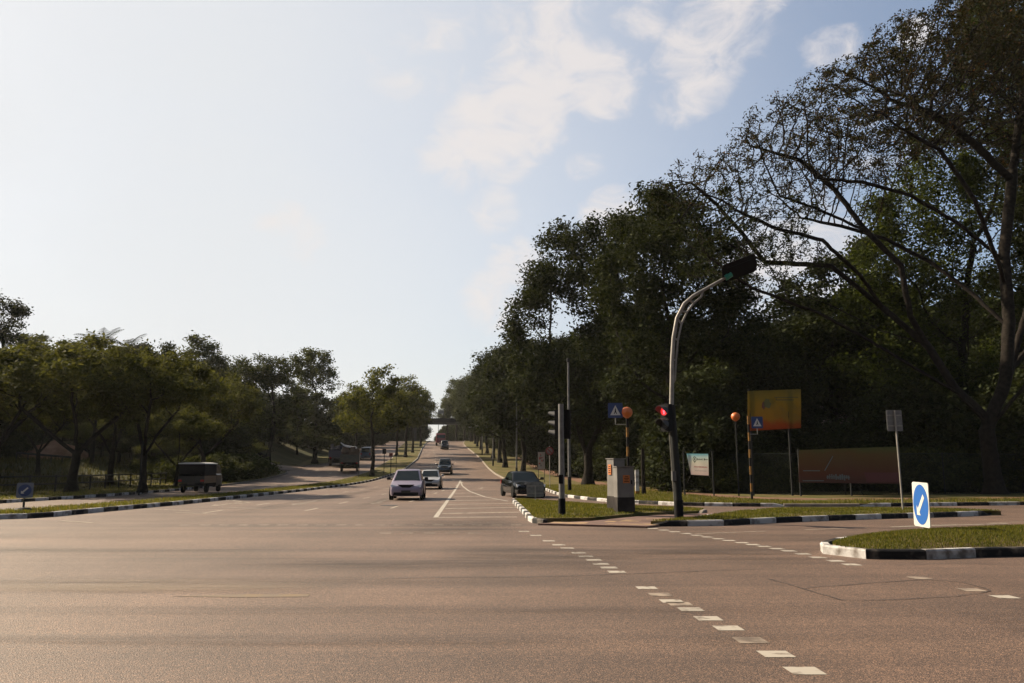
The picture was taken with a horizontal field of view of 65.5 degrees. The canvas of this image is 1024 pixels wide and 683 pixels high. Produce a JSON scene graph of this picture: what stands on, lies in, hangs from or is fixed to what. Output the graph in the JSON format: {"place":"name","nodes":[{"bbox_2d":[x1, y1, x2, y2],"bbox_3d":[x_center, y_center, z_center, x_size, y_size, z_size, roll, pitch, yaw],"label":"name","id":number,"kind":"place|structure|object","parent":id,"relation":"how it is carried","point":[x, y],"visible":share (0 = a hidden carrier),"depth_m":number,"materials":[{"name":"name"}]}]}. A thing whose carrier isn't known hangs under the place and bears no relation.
{"place":"outdoors","nodes":[
{"label":"outdoors","id":0,"kind":"place"},
{"bbox_2d":[0,437,329,490],"bbox_3d":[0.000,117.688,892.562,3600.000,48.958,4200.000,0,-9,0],"label":"ground","id":1,"kind":"structure","parent":0,"point":[285,454],"depth_m":90.42,"materials":[{"name":"green plant"}]},
{"bbox_2d":[0,288,42,456],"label":"broadleaf tree","id":2,"kind":"object","parent":1,"relation":"on","point":[17,311],"visible":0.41,"depth_m":74.75,"materials":[{"name":"green plant"}]},
{"bbox_2d":[0,339,97,446],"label":"shade tree","id":3,"kind":"object","parent":1,"relation":"on","point":[10,412],"visible":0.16,"depth_m":55.12,"materials":[{"name":"green plant"}]},
{"bbox_2d":[0,399,102,475],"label":"shade tree","id":4,"kind":"object","parent":1,"relation":"on","point":[25,428],"visible":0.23,"depth_m":63.24,"materials":[{"name":"green plant"}]},
{"bbox_2d":[18,440,87,459],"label":"earth mound","id":5,"kind":"object","parent":1,"relation":"on","point":[53,447],"visible":0.34,"depth_m":83.53,"materials":[{"name":"soil"}]},
{"bbox_2d":[0,454,173,492],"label":"weeds","id":6,"kind":"object","parent":1,"relation":"on","point":[4,460],"visible":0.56,"depth_m":68.31,"materials":[{"name":"green plant"}]},
{"bbox_2d":[57,422,117,459],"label":"shade tree","id":7,"kind":"object","parent":1,"relation":"on","point":[83,428],"visible":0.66,"depth_m":82.58,"materials":[{"name":"green plant"}]},
{"bbox_2d":[73,327,123,463],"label":"palm tree","id":8,"kind":"object","parent":1,"relation":"on","point":[91,461],"visible":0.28,"depth_m":79.56,"materials":[{"name":"green plant"}]},
{"bbox_2d":[58,400,158,485],"bbox_3d":[-32.740,6.574,65.617,10.812,10.470,11.364,-1,-9,9],"label":"shade tree","id":9,"kind":"object","parent":1,"relation":"on","point":[112,452],"visible":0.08,"depth_m":64.91,"materials":[{"name":"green plant"}]},
{"bbox_2d":[107,413,152,464],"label":"broadleaf tree","id":10,"kind":"object","parent":1,"relation":"on","point":[131,442],"visible":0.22,"depth_m":82.17,"materials":[{"name":"green plant"}]},
{"bbox_2d":[0,471,285,499],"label":"verge turf","id":11,"kind":"structure","parent":1,"relation":"on","point":[281,472],"depth_m":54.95,"materials":[{"name":"green plant"}]},
{"bbox_2d":[0,472,166,491],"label":"railing","id":12,"kind":"object","parent":11,"relation":"on","point":[91,475],"visible":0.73,"depth_m":53.41,"materials":[{"name":"black metal"}]},
{"bbox_2d":[0,329,194,491],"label":"shade tree","id":13,"kind":"object","parent":11,"relation":"on","point":[20,367],"visible":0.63,"depth_m":48.23,"materials":[{"name":"green plant"}]},
{"bbox_2d":[67,339,235,492],"bbox_3d":[-22.962,4.536,50.021,9.731,9.737,10.228,1,-9,-5],"label":"shade tree","id":14,"kind":"object","parent":11,"relation":"on","point":[190,387],"visible":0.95,"depth_m":48.49,"materials":[{"name":"green plant"}]},
{"bbox_2d":[148,454,197,482],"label":"bush","id":15,"kind":"object","parent":11,"relation":"on","point":[163,467],"visible":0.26,"depth_m":73.52,"materials":[{"name":"green plant"}]},
{"bbox_2d":[125,404,226,486],"bbox_3d":[-25.692,7.883,61.586,6.818,6.701,6.487,-1,-9,8],"label":"shade tree","id":16,"kind":"object","parent":11,"relation":"on","point":[184,425],"visible":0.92,"depth_m":61.08,"materials":[{"name":"green plant"}]},
{"bbox_2d":[151,365,268,462],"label":"shade tree","id":17,"kind":"object","parent":11,"relation":"on","point":[248,405],"visible":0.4,"depth_m":71.72,"materials":[{"name":"green plant"}]},
{"bbox_2d":[202,416,257,455],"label":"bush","id":18,"kind":"object","parent":11,"relation":"on","point":[240,440],"visible":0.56,"depth_m":90.31,"materials":[{"name":"green plant"}]},
{"bbox_2d":[210,452,256,481],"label":"bush","id":19,"kind":"object","parent":11,"relation":"on","point":[239,468],"visible":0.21,"depth_m":78.08,"materials":[{"name":"green plant"}]},
{"bbox_2d":[225,452,275,479],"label":"bush","id":20,"kind":"object","parent":11,"relation":"on","point":[259,470],"visible":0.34,"depth_m":81.73,"materials":[{"name":"green plant"}]},
{"bbox_2d":[220,352,311,463],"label":"rain tree","id":21,"kind":"object","parent":11,"relation":"on","point":[265,377],"visible":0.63,"depth_m":102.24,"materials":[{"name":"green plant"}]},
{"bbox_2d":[133,437,199,459],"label":"tree","id":22,"kind":"object","parent":1,"relation":"on","point":[170,448],"visible":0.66,"depth_m":80.39,"materials":[{"name":"green plant"}]},
{"bbox_2d":[180,330,232,380],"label":"broadleaf tree","id":23,"kind":"object","parent":1,"relation":"on","point":[208,350],"visible":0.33,"depth_m":112.38,"materials":[{"name":"green plant"}]},
{"bbox_2d":[293,455,328,465],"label":"verge turf","id":24,"kind":"structure","parent":1,"relation":"on","point":[322,459],"depth_m":125.74,"materials":[{"name":"green plant"}]},
{"bbox_2d":[284,346,344,463],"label":"broadleaf tree","id":25,"kind":"object","parent":24,"relation":"on","point":[318,405],"visible":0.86,"depth_m":121.03,"materials":[{"name":"green plant"}]},
{"bbox_2d":[464,441,1023,503],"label":"verge turf","id":26,"kind":"structure","parent":1,"relation":"on","point":[497,468],"depth_m":48.31,"materials":[{"name":"green plant"}]},
{"bbox_2d":[457,387,510,457],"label":"verge tree","id":27,"kind":"object","parent":26,"relation":"on","point":[466,415],"visible":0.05,"depth_m":136.59,"materials":[{"name":"green plant"}]},
{"bbox_2d":[462,346,536,467],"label":"verge tree","id":28,"kind":"object","parent":26,"relation":"on","point":[485,428],"visible":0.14,"depth_m":110.97,"materials":[{"name":"green plant"}]},
{"bbox_2d":[467,334,562,470],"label":"verge tree","id":29,"kind":"object","parent":26,"relation":"on","point":[490,404],"visible":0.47,"depth_m":94.29,"materials":[{"name":"green plant"}]},
{"bbox_2d":[519,432,557,468],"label":"thicket tree","id":30,"kind":"object","parent":26,"relation":"on","point":[532,458],"visible":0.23,"depth_m":108.25,"materials":[{"name":"green plant"}]},
{"bbox_2d":[535,436,582,476],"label":"thicket tree","id":31,"kind":"object","parent":26,"relation":"on","point":[554,464],"visible":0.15,"depth_m":90.37,"materials":[{"name":"green plant"}]},
{"bbox_2d":[551,319,609,477],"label":"verge tree","id":32,"kind":"object","parent":26,"relation":"on","point":[581,341],"visible":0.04,"depth_m":81.66,"materials":[{"name":"green plant"}]},
{"bbox_2d":[494,201,680,484],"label":"verge tree","id":33,"kind":"object","parent":26,"relation":"on","point":[542,281],"visible":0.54,"depth_m":68.15,"materials":[{"name":"green plant"}]},
{"bbox_2d":[567,427,612,480],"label":"thicket tree","id":34,"kind":"object","parent":26,"relation":"on","point":[578,460],"visible":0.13,"depth_m":79.75,"materials":[{"name":"green plant"}]},
{"bbox_2d":[582,418,645,481],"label":"thicket tree","id":35,"kind":"object","parent":26,"relation":"on","point":[613,438],"visible":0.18,"depth_m":73.04,"materials":[{"name":"green plant"}]},
{"bbox_2d":[602,420,646,485],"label":"thicket tree","id":36,"kind":"object","parent":26,"relation":"on","point":[634,438],"visible":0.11,"depth_m":65.02,"materials":[{"name":"green plant"}]},
{"bbox_2d":[625,422,699,489],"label":"thicket tree","id":37,"kind":"object","parent":26,"relation":"on","point":[646,456],"visible":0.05,"depth_m":55.57,"materials":[{"name":"green plant"}]},
{"bbox_2d":[582,175,777,490],"bbox_3d":[11.282,-1.045,52.549,13.249,21.611,14.503,0,-9,0],"label":"verge tree","id":38,"kind":"object","parent":26,"relation":"on","point":[720,303],"visible":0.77,"depth_m":53.20,"materials":[{"name":"green plant"}]},
{"bbox_2d":[683,449,714,495],"bbox_3d":[10.027,7.027,42.709,1.636,2.720,0.213,0,-9,0],"label":"notice banner","id":39,"kind":"object","parent":26,"relation":"on","point":[698,464],"visible":0.98,"depth_m":42.70,"materials":[{"name":"grey"}]},
{"bbox_2d":[635,384,783,491],"bbox_3d":[12.109,6.217,49.369,8.842,7.636,6.884,0,-9,0],"label":"tree","id":40,"kind":"object","parent":26,"relation":"on","point":[710,432],"visible":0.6,"depth_m":48.63,"materials":[{"name":"green plant"}]},
{"bbox_2d":[692,459,757,493],"bbox_3d":[12.734,8.088,47.232,4.161,2.339,2.969,0,-9,0],"label":"bush","id":41,"kind":"object","parent":26,"relation":"on","point":[724,481],"visible":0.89,"depth_m":46.84,"materials":[{"name":"green plant"}]},
{"bbox_2d":[545,484,906,503],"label":"grass","id":42,"kind":"structure","parent":26,"relation":"on","point":[590,491],"depth_m":39.58,"materials":[{"name":"green plant"}]},
{"bbox_2d":[711,423,783,492],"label":"thicket tree","id":43,"kind":"object","parent":26,"relation":"on","point":[759,442],"visible":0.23,"depth_m":48.28,"materials":[{"name":"green plant"}]},
{"bbox_2d":[747,416,762,499],"bbox_3d":[11.495,5.462,37.393,0.719,3.915,0.107,0,-9,2],"label":"crossing sign","id":44,"kind":"object","parent":26,"relation":"on","point":[757,422],"visible":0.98,"depth_m":37.56,"materials":[{"name":"black metal"}]},
{"bbox_2d":[675,279,835,413],"bbox_3d":[16.552,2.884,56.595,11.740,15.068,9.110,0,-9,0],"label":"broadleaf tree","id":45,"kind":"object","parent":26,"relation":"on","point":[772,379],"visible":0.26,"depth_m":54.91,"materials":[{"name":"green plant"}]},
{"bbox_2d":[745,462,789,492],"bbox_3d":[14.956,8.190,47.285,2.672,2.105,3.745,0,-9,0],"label":"bush","id":46,"kind":"object","parent":26,"relation":"on","point":[765,488],"visible":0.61,"depth_m":46.61,"materials":[{"name":"green plant"}]},
{"bbox_2d":[747,389,800,495],"bbox_3d":[14.362,5.522,43.300,3.008,5.878,0.182,0,-9,0],"label":"yellow banner","id":47,"kind":"object","parent":26,"relation":"on","point":[777,409],"visible":0.94,"depth_m":43.54,"materials":[{"name":"yellow-orange printed vinyl banner sheet"},{"name":"dark steel"}]},
{"bbox_2d":[742,403,827,480],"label":"thicket tree","id":48,"kind":"object","parent":26,"relation":"on","point":[797,435],"visible":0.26,"depth_m":51.49,"materials":[{"name":"green plant"}]},
{"bbox_2d":[774,458,820,492],"bbox_3d":[16.974,8.327,48.734,2.969,2.339,4.161,6,-11,-34],"label":"bush","id":49,"kind":"object","parent":26,"relation":"on","point":[786,466],"visible":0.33,"depth_m":48.27,"materials":[{"name":"green plant"}]},
{"bbox_2d":[794,409,828,489],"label":"thicket tree","id":50,"kind":"object","parent":26,"relation":"on","point":[810,416],"visible":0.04,"depth_m":55.17,"materials":[{"name":"green plant"}]},
{"bbox_2d":[732,231,915,421],"bbox_3d":[23.554,0.947,60.054,15.140,19.990,9.371,0,-9,0],"label":"tiered tree","id":51,"kind":"object","parent":26,"relation":"on","point":[828,336],"visible":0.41,"depth_m":59.10,"materials":[{"name":"green plant"}]},
{"bbox_2d":[645,0,1023,494],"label":"rain tree","id":52,"kind":"object","parent":26,"relation":"on","point":[971,40],"visible":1,"depth_m":46.96,"materials":[{"name":"green plant"}]},
{"bbox_2d":[796,415,882,491],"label":"thicket tree","id":53,"kind":"object","parent":26,"relation":"on","point":[839,439],"visible":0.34,"depth_m":50.76,"materials":[{"name":"green plant"}]},
{"bbox_2d":[797,445,902,495],"bbox_3d":[18.176,6.984,42.720,5.842,2.810,0.320,1,-9,-6],"label":"orange banner","id":54,"kind":"object","parent":26,"relation":"on","point":[874,465],"visible":0.98,"depth_m":42.77,"materials":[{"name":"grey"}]},
{"bbox_2d":[831,386,922,491],"bbox_3d":[23.850,6.831,52.677,8.753,7.418,6.815,7,-12,-39],"label":"thicket tree","id":55,"kind":"object","parent":26,"relation":"on","point":[863,417],"visible":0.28,"depth_m":51.06,"materials":[{"name":"green plant"}]},
{"bbox_2d":[866,448,948,492],"bbox_3d":[23.874,7.970,48.240,5.410,3.041,3.860,1,-9,-6],"label":"bush","id":56,"kind":"object","parent":26,"relation":"on","point":[908,478],"visible":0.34,"depth_m":47.48,"materials":[{"name":"green plant"}]},
{"bbox_2d":[812,0,1023,409],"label":"broadleaf tree","id":57,"kind":"object","parent":26,"relation":"on","point":[972,171],"visible":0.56,"depth_m":57.42,"materials":[{"name":"green plant"}]},
{"bbox_2d":[867,278,981,363],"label":"verge tree","id":58,"kind":"object","parent":26,"relation":"on","point":[938,333],"visible":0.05,"depth_m":76.64,"materials":[{"name":"green plant"}]},
{"bbox_2d":[827,496,1023,502],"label":"grass","id":59,"kind":"structure","parent":26,"relation":"on","point":[970,499],"depth_m":36.25,"materials":[{"name":"green plant"}]},
{"bbox_2d":[903,393,965,446],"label":"broadleaf tree","id":60,"kind":"object","parent":26,"relation":"on","point":[934,401],"visible":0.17,"depth_m":51.02,"materials":[{"name":"green plant"}]},
{"bbox_2d":[899,441,982,492],"bbox_3d":[24.933,7.796,48.318,4.454,3.508,6.242,2,-9,-13],"label":"bush","id":61,"kind":"object","parent":26,"relation":"on","point":[919,448],"visible":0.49,"depth_m":47.07,"materials":[{"name":"green plant"}]},
{"bbox_2d":[921,412,1023,492],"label":"thicket tree","id":62,"kind":"object","parent":26,"relation":"on","point":[974,441],"visible":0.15,"depth_m":48.44,"materials":[{"name":"green plant"}]},
{"bbox_2d":[946,291,1020,360],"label":"verge tree","id":63,"kind":"object","parent":26,"relation":"on","point":[973,339],"visible":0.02,"depth_m":73.82,"materials":[{"name":"green plant"}]},
{"bbox_2d":[953,271,1023,386],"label":"broadleaf tree","id":64,"kind":"object","parent":26,"relation":"on","point":[977,354],"visible":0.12,"depth_m":62.60,"materials":[{"name":"green plant"}]},
{"bbox_2d":[957,0,1023,253],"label":"broadleaf tree","id":65,"kind":"object","parent":26,"relation":"on","point":[1019,212],"visible":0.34,"depth_m":55.12,"materials":[{"name":"green plant"}]},
{"bbox_2d":[958,384,1023,491],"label":"thicket tree","id":66,"kind":"object","parent":26,"relation":"on","point":[1009,439],"visible":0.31,"depth_m":48.32,"materials":[{"name":"green plant"}]},
{"bbox_2d":[968,364,1023,473],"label":"thicket tree","id":67,"kind":"object","parent":26,"relation":"on","point":[1017,381],"visible":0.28,"depth_m":48.66,"materials":[{"name":"green plant"}]},
{"bbox_2d":[592,452,1023,494],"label":"chain link fence","id":68,"kind":"object","parent":1,"relation":"on","point":[898,486],"visible":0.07,"depth_m":45.06,"materials":[{"name":"black metal"}]},
{"bbox_2d":[0,441,427,513],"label":"median turf","id":69,"kind":"structure","parent":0,"point":[403,462],"depth_m":114.89,"materials":[{"name":"green plant"}]},
{"bbox_2d":[14,483,33,510],"bbox_3d":[-16.926,5.499,27.619,0.600,1.180,0.600,4,-10,-24],"label":"keep left sign","id":70,"kind":"object","parent":69,"relation":"on","point":[24,490],"visible":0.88,"depth_m":27.60,"materials":[{"name":"blue metal"}]},
{"bbox_2d":[0,471,392,513],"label":"grass","id":71,"kind":"structure","parent":69,"relation":"on","point":[83,505],"depth_m":36.51,"materials":[{"name":"green plant"}]},
{"bbox_2d":[335,383,382,445],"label":"roadside tree","id":72,"kind":"object","parent":69,"relation":"on","point":[340,406],"visible":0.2,"depth_m":124.86,"materials":[{"name":"green plant"}]},
{"bbox_2d":[332,363,412,475],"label":"roadside tree","id":73,"kind":"object","parent":69,"relation":"on","point":[389,390],"visible":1,"depth_m":91.55,"materials":[{"name":"green plant"}]},
{"bbox_2d":[378,374,430,456],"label":"roadside tree","id":74,"kind":"object","parent":69,"relation":"on","point":[414,393],"visible":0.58,"depth_m":139.74,"materials":[{"name":"green plant"}]},
{"bbox_2d":[410,386,435,452],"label":"roadside tree","id":75,"kind":"object","parent":69,"relation":"on","point":[429,407],"visible":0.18,"depth_m":156.99,"materials":[{"name":"green plant"}]},
{"bbox_2d":[0,441,1023,682],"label":"road","id":76,"kind":"structure","parent":0,"point":[107,598],"depth_m":10.27,"materials":[{"name":"grey asphalt"}]},
{"bbox_2d":[0,470,287,502],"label":"kerb","id":77,"kind":"structure","parent":76,"relation":"on","point":[72,497],"depth_m":44.79,"materials":[{"name":"white paint"}]},
{"bbox_2d":[178,462,221,492],"bbox_3d":[-20.754,9.065,53.156,1.720,1.942,3.947,0,-9,-3],"label":"covered pickup","id":78,"kind":"object","parent":76,"relation":"on","point":[196,475],"visible":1,"depth_m":51.39,"materials":[{"name":"grey metal"}]},
{"bbox_2d":[0,441,428,518],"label":"kerb","id":79,"kind":"structure","parent":76,"relation":"on","point":[63,513],"depth_m":33.13,"materials":[{"name":"white paint"}]},
{"bbox_2d":[191,594,309,596],"bbox_3d":[-3.518,3.291,10.302,1.788,0.001,0.244,0,-9,-2],"label":"road marking","id":80,"kind":"object","parent":76,"relation":"on","point":[269,595],"visible":1,"depth_m":10.32,"materials":[{"name":"white paint"}]},
{"bbox_2d":[339,443,359,471],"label":"lorry","id":81,"kind":"object","parent":76,"relation":"on","point":[349,459],"visible":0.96,"depth_m":100.38,"materials":[{"name":"grey metal"}]},
{"bbox_2d":[387,469,427,499],"bbox_3d":[-5.436,7.462,41.688,2.120,1.537,3.900,1,-9,-4],"label":"car","id":82,"kind":"object","parent":76,"relation":"on","point":[407,482],"visible":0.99,"depth_m":40.37,"materials":[{"name":"grey paint"}]},
{"bbox_2d":[422,470,443,488],"bbox_3d":[-6.264,10.582,61.190,2.120,1.447,4.450,0,-9,-3],"label":"car","id":83,"kind":"object","parent":76,"relation":"on","point":[434,478],"visible":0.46,"depth_m":60.00,"materials":[{"name":"silver metal"}]},
{"bbox_2d":[500,471,545,497],"bbox_3d":[0.583,8.014,44.803,2.180,1.417,4.550,2,-9,-12],"label":"car","id":84,"kind":"object","parent":76,"relation":"on","point":[514,483],"visible":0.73,"depth_m":44.09,"materials":[{"name":"black paint"}]},
{"bbox_2d":[515,498,703,522],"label":"island turf","id":85,"kind":"structure","parent":76,"relation":"on","point":[577,519],"depth_m":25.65,"materials":[{"name":"green plant"}]},
{"bbox_2d":[548,404,570,514],"bbox_3d":[1.554,3.829,25.488,0.788,3.635,0.931,0,-9,0],"label":"traffic signal","id":86,"kind":"object","parent":85,"relation":"on","point":[561,423],"visible":0.95,"depth_m":25.47,"materials":[{"name":"black metal"}]},
{"bbox_2d":[605,458,625,508],"bbox_3d":[3.713,5.141,28.394,0.520,1.927,0.565,4,-10,-24],"label":"control cabinet","id":87,"kind":"object","parent":85,"relation":"on","point":[611,462],"visible":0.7,"depth_m":28.32,"materials":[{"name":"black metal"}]},
{"bbox_2d":[608,403,632,465],"bbox_3d":[4.483,4.601,32.682,1.020,4.147,0.470,0,-9,0],"label":"crossing beacon","id":88,"kind":"object","parent":85,"relation":"on","point":[616,410],"visible":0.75,"depth_m":32.85,"materials":[{"name":"orange metal"}]},
{"bbox_2d":[612,466,634,512],"bbox_3d":[3.771,5.033,26.806,0.650,1.647,0.425,2,-9,-14],"label":"control cabinet","id":89,"kind":"object","parent":85,"relation":"on","point":[623,499],"visible":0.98,"depth_m":26.66,"materials":[{"name":"black metal"}]},
{"bbox_2d":[463,444,787,506],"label":"kerb","id":90,"kind":"structure","parent":76,"relation":"on","point":[684,503],"depth_m":34.76,"materials":[{"name":"white paint"}]},
{"bbox_2d":[519,528,1017,673],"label":"crossing dashes","id":91,"kind":"object","parent":76,"relation":"on","point":[803,670],"visible":1,"depth_m":9.37,"materials":[{"name":"paint"}]},
{"bbox_2d":[648,577,984,642],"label":"crossing dashes","id":92,"kind":"object","parent":76,"relation":"on","point":[749,639],"visible":1,"depth_m":9.65,"materials":[{"name":"paint"}]},
{"bbox_2d":[653,511,987,526],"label":"kerb","id":93,"kind":"structure","parent":76,"relation":"on","point":[727,522],"depth_m":24.38,"materials":[{"name":"white paint"}]},
{"bbox_2d":[783,503,859,506],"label":"kerb","id":94,"kind":"structure","parent":76,"relation":"on","point":[821,504],"depth_m":33.38,"materials":[{"name":"white paint"}]},
{"bbox_2d":[651,506,1001,523],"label":"island turf","id":95,"kind":"structure","parent":76,"relation":"on","point":[992,512],"depth_m":25.61,"materials":[{"name":"green plant"}]},
{"bbox_2d":[886,410,903,509],"bbox_3d":[13.537,4.222,27.869,0.620,3.641,0.087,1,-9,-12],"label":"road sign","id":96,"kind":"object","parent":95,"relation":"on","point":[894,420],"visible":0.92,"depth_m":28.08,"materials":[{"name":"metal"}]},
{"bbox_2d":[820,536,1023,558],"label":"kerb","id":97,"kind":"structure","parent":76,"relation":"on","point":[828,547],"depth_m":14.63,"materials":[{"name":"white paint"}]},
{"bbox_2d":[832,524,1023,548],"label":"island turf","id":98,"kind":"structure","parent":76,"relation":"on","point":[954,546],"depth_m":15.13,"materials":[{"name":"green plant"}]},
{"bbox_2d":[912,482,930,527],"bbox_3d":[9.081,3.744,17.596,0.092,1.245,0.580,1,-7,-6],"label":"keep left sign","id":99,"kind":"object","parent":98,"relation":"on","point":[921,504],"visible":0.96,"depth_m":17.57,"materials":[{"name":"blue metal"}]},
{"bbox_2d":[860,501,1023,506],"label":"kerb","id":100,"kind":"structure","parent":76,"relation":"on","point":[944,504],"depth_m":34.14,"materials":[{"name":"white paint"}]},
{"bbox_2d":[0,0,1023,440],"label":"sky","id":101,"kind":"structure","parent":0,"point":[367,182],"materials":[{"name":"blue"}]},
{"bbox_2d":[538,512,717,527],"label":"pavement","id":102,"kind":"structure","parent":0,"point":[647,519],"depth_m":23.23,"materials":[{"name":"grey concrete"}]},
{"bbox_2d":[655,254,756,517],"bbox_3d":[6.156,1.348,24.858,3.519,8.380,0.620,1,-9,-7],"label":"traffic signal mast","id":103,"kind":"object","parent":102,"relation":"on","point":[732,270],"visible":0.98,"depth_m":24.82,"materials":[{"name":"black metal"}]},
{"bbox_2d":[515,457,1018,499],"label":"footpath","id":104,"kind":"structure","parent":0,"point":[577,479],"depth_m":41.39,"materials":[{"name":"grey concrete"}]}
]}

